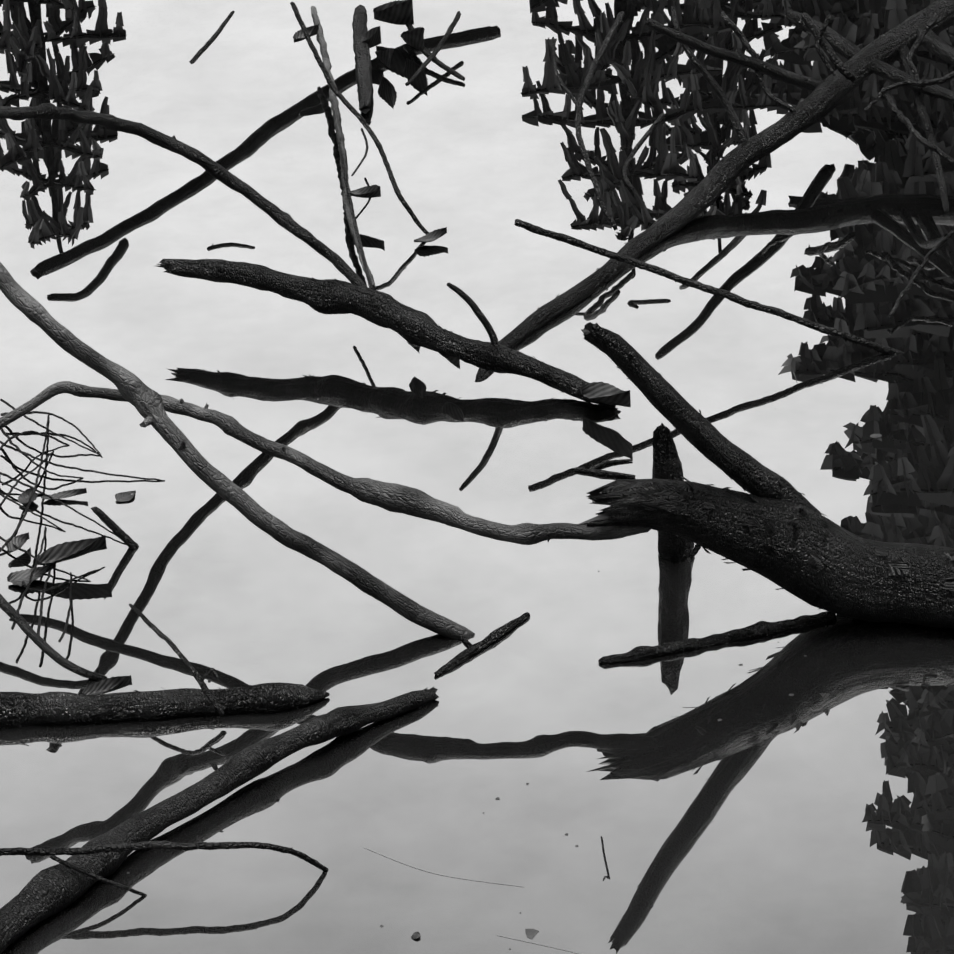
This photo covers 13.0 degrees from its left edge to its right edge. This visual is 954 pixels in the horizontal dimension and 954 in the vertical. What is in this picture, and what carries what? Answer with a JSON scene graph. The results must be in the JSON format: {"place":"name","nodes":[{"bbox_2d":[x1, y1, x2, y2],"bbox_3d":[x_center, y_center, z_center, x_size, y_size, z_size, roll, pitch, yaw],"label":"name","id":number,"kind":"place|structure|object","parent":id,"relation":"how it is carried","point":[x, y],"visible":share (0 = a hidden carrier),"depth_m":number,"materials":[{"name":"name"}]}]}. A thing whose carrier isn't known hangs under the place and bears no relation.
{"place":"outdoors","nodes":[
{"label":"outdoors","id":0,"kind":"place"},
{"bbox_2d":[0,399,164,641],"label":"twigs","id":1,"kind":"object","parent":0,"point":[27,455],"depth_m":5.07,"materials":[{"name":"wood"}]},
{"bbox_2d":[0,0,953,953],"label":"pond water","id":2,"kind":"structure","parent":0,"point":[770,814],"depth_m":5.08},
{"bbox_2d":[5,532,29,552],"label":"leaf","id":3,"kind":"object","parent":2,"relation":"on","point":[19,541],"visible":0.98,"depth_m":4.98,"materials":[{"name":"grey plant"}]},
{"bbox_2d":[17,488,37,503],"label":"leaf","id":4,"kind":"object","parent":2,"relation":"on","point":[24,497],"visible":0.81,"depth_m":5.08,"materials":[{"name":"grey plant"}]},
{"bbox_2d":[7,563,55,585],"bbox_3d":[-0.523,0.113,4.912,0.057,0.017,0.036,-3,30,1],"label":"leaf","id":5,"kind":"object","parent":2,"relation":"on","point":[17,578],"visible":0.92,"depth_m":4.92,"materials":[{"name":"grey plant"}]},
{"bbox_2d":[0,594,106,680],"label":"branch","id":6,"kind":"object","parent":2,"relation":"on","point":[21,622],"visible":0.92,"depth_m":4.74,"materials":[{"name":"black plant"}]},
{"bbox_2d":[41,488,86,499],"bbox_3d":[-0.501,0.020,5.079,0.056,0.012,0.017,-3,30,1],"label":"leaf","id":7,"kind":"object","parent":2,"relation":"on","point":[66,494],"visible":0.92,"depth_m":5.08,"materials":[{"name":"grey plant"}]},
{"bbox_2d":[36,535,106,564],"bbox_3d":[-0.477,0.087,4.919,0.083,0.030,0.032,-3,30,1],"label":"leaf","id":8,"kind":"object","parent":2,"relation":"on","point":[64,551],"visible":0.98,"depth_m":4.93,"materials":[{"name":"grey plant"}]},
{"bbox_2d":[81,675,131,694],"bbox_3d":[-0.414,0.236,4.678,0.055,0.013,0.030,-3,30,1],"label":"leaf","id":9,"kind":"object","parent":2,"relation":"on","point":[106,685],"visible":0.9,"depth_m":4.68,"materials":[{"name":"grey plant"}]},
{"bbox_2d":[91,507,138,548],"bbox_3d":[-0.426,0.063,4.959,0.055,0.074,0.012,-8,30,-7],"label":"branch stub","id":10,"kind":"object","parent":2,"relation":"on","point":[118,531],"visible":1,"depth_m":4.95,"materials":[{"name":"black plant"}]},
{"bbox_2d":[115,490,135,501],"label":"leaf","id":11,"kind":"object","parent":2,"relation":"on","point":[124,496],"visible":1,"depth_m":5.08,"materials":[{"name":"grey plant"}]},
{"bbox_2d":[0,841,327,896],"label":"twig","id":12,"kind":"object","parent":2,"relation":"on","point":[52,852],"visible":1,"depth_m":4.34,"materials":[{"name":"black wood"}]},
{"bbox_2d":[0,604,329,728],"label":"branch log","id":13,"kind":"object","parent":2,"relation":"on","point":[19,709],"visible":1,"depth_m":4.64,"materials":[{"name":"black wood"}]},
{"bbox_2d":[0,687,438,953],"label":"branch log","id":14,"kind":"object","parent":2,"relation":"on","point":[43,894],"visible":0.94,"depth_m":4.45,"materials":[{"name":"grey wood"}]},
{"bbox_2d":[0,262,474,638],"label":"branch","id":15,"kind":"object","parent":2,"relation":"on","point":[141,397],"visible":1,"depth_m":4.75,"materials":[{"name":"grey wood"}]},
{"bbox_2d":[311,6,375,288],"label":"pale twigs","id":16,"kind":"object","parent":2,"relation":"on","point":[333,99],"visible":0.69,"depth_m":5.86,"materials":[{"name":"grey wood"}]},
{"bbox_2d":[293,24,318,42],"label":"leaf","id":17,"kind":"object","parent":16,"relation":"on","point":[298,36],"visible":0.81,"depth_m":6.10,"materials":[{"name":"grey plant"}]},
{"bbox_2d":[350,185,380,197],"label":"leaf","id":18,"kind":"object","parent":2,"relation":"on","point":[372,191],"visible":0.92,"depth_m":5.68,"materials":[{"name":"grey plant"}]},
{"bbox_2d":[375,49,393,67],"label":"leaf","id":19,"kind":"object","parent":2,"relation":"on","point":[384,56],"visible":0.98,"depth_m":6.08,"materials":[{"name":"black plant"}]},
{"bbox_2d":[156,259,615,407],"bbox_3d":[-0.121,-0.214,5.309,0.665,0.148,0.062,13,34,26],"label":"branch","id":20,"kind":"object","parent":2,"relation":"on","point":[410,325],"visible":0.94,"depth_m":5.30,"materials":[{"name":"black plant"}]},
{"bbox_2d":[0,103,367,287],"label":"branch","id":21,"kind":"object","parent":20,"relation":"on","point":[211,167],"visible":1,"depth_m":5.31,"materials":[{"name":"black plant"}]},
{"bbox_2d":[373,0,413,24],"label":"leaf","id":22,"kind":"object","parent":2,"relation":"on","point":[398,12],"visible":1,"depth_m":6.19,"materials":[{"name":"black plant"}]},
{"bbox_2d":[401,27,424,49],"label":"leaf","id":23,"kind":"object","parent":2,"relation":"on","point":[414,37],"visible":0.98,"depth_m":6.13,"materials":[{"name":"black plant"}]},
{"bbox_2d":[407,341,420,352],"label":"leaf","id":24,"kind":"object","parent":2,"relation":"on","point":[416,348],"visible":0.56,"depth_m":5.30,"materials":[{"name":"black plant"}]},
{"bbox_2d":[411,932,419,938],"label":"floating leaf","id":25,"kind":"object","parent":2,"relation":"on","point":[415,935],"visible":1,"depth_m":4.27,"materials":[{"name":"grey plant"}]},
{"bbox_2d":[414,227,446,241],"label":"leaf","id":26,"kind":"object","parent":2,"relation":"on","point":[434,235],"visible":0.98,"depth_m":5.63,"materials":[{"name":"grey plant"}]},
{"bbox_2d":[436,349,459,368],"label":"leaf","id":27,"kind":"object","parent":2,"relation":"on","point":[454,361],"visible":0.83,"depth_m":5.25,"materials":[{"name":"black plant"}]},
{"bbox_2d":[365,848,578,953],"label":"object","id":28,"kind":"object","parent":2,"relation":"on","point":[479,881],"visible":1,"depth_m":4.35,"materials":[{"name":"grey"}]},
{"bbox_2d":[434,612,529,675],"bbox_3d":[-0.001,0.186,4.752,0.035,0.015,0.162,23,39,37],"label":"stick","id":29,"kind":"object","parent":2,"relation":"on","point":[495,635],"visible":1,"depth_m":4.74,"materials":[{"name":"grey wood"}]},
{"bbox_2d":[127,408,881,952],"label":"flotsam specks","id":30,"kind":"object","parent":2,"relation":"on","point":[531,934],"visible":0.98,"depth_m":4.39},
{"bbox_2d":[189,2,953,478],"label":"twigs","id":31,"kind":"object","parent":2,"relation":"on","point":[361,50],"visible":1,"depth_m":5.69,"materials":[{"name":"black wood"}]},
{"bbox_2d":[363,26,380,47],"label":"leaf","id":32,"kind":"object","parent":31,"relation":"attached to","point":[373,35],"visible":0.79,"depth_m":6.14,"materials":[{"name":"black plant"}]},
{"bbox_2d":[601,836,609,878],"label":"twig","id":33,"kind":"object","parent":2,"relation":"on","point":[605,861],"visible":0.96,"depth_m":4.35,"materials":[{"name":"black wood"}]},
{"bbox_2d":[581,382,630,406],"bbox_3d":[0.161,-0.106,5.178,0.080,0.034,0.038,16,35,29],"label":"leaf","id":34,"kind":"object","parent":2,"relation":"on","point":[605,393],"visible":1,"depth_m":5.19,"materials":[{"name":"grey plant"}]},
{"bbox_2d":[652,423,694,560],"bbox_3d":[0.224,0.018,4.851,0.041,0.208,0.049,23,39,37],"label":"wooden stump","id":35,"kind":"object","parent":2,"relation":"on","point":[667,463],"visible":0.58,"depth_m":4.82,"materials":[{"name":"black wood"}]},
{"bbox_2d":[514,219,903,353],"bbox_3d":[0.304,-0.234,5.268,0.506,0.212,0.014,-1,30,5],"label":"branch","id":36,"kind":"object","parent":2,"relation":"on","point":[726,294],"visible":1,"depth_m":5.26,"materials":[{"name":"black wood"}]},
{"bbox_2d":[475,0,953,381],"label":"branch","id":37,"kind":"object","parent":2,"relation":"on","point":[878,56],"visible":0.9,"depth_m":5.69,"materials":[{"name":"black plant"}]},
{"bbox_2d":[598,611,836,664],"bbox_3d":[0.273,0.182,4.726,0.283,0.019,0.018,-11,31,-12],"label":"branch","id":38,"kind":"object","parent":2,"relation":"on","point":[757,629],"visible":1,"depth_m":4.72,"materials":[{"name":"black plant"}]},
{"bbox_2d":[575,322,953,628],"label":"branch log","id":39,"kind":"object","parent":2,"relation":"on","point":[779,530],"visible":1,"depth_m":4.68,"materials":[{"name":"grey wood"}]},
{"bbox_2d":[0,381,650,544],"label":"thin branch","id":40,"kind":"object","parent":39,"relation":"attached to","point":[399,498],"visible":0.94,"depth_m":4.71,"materials":[{"name":"grey dark bark"}]}
]}

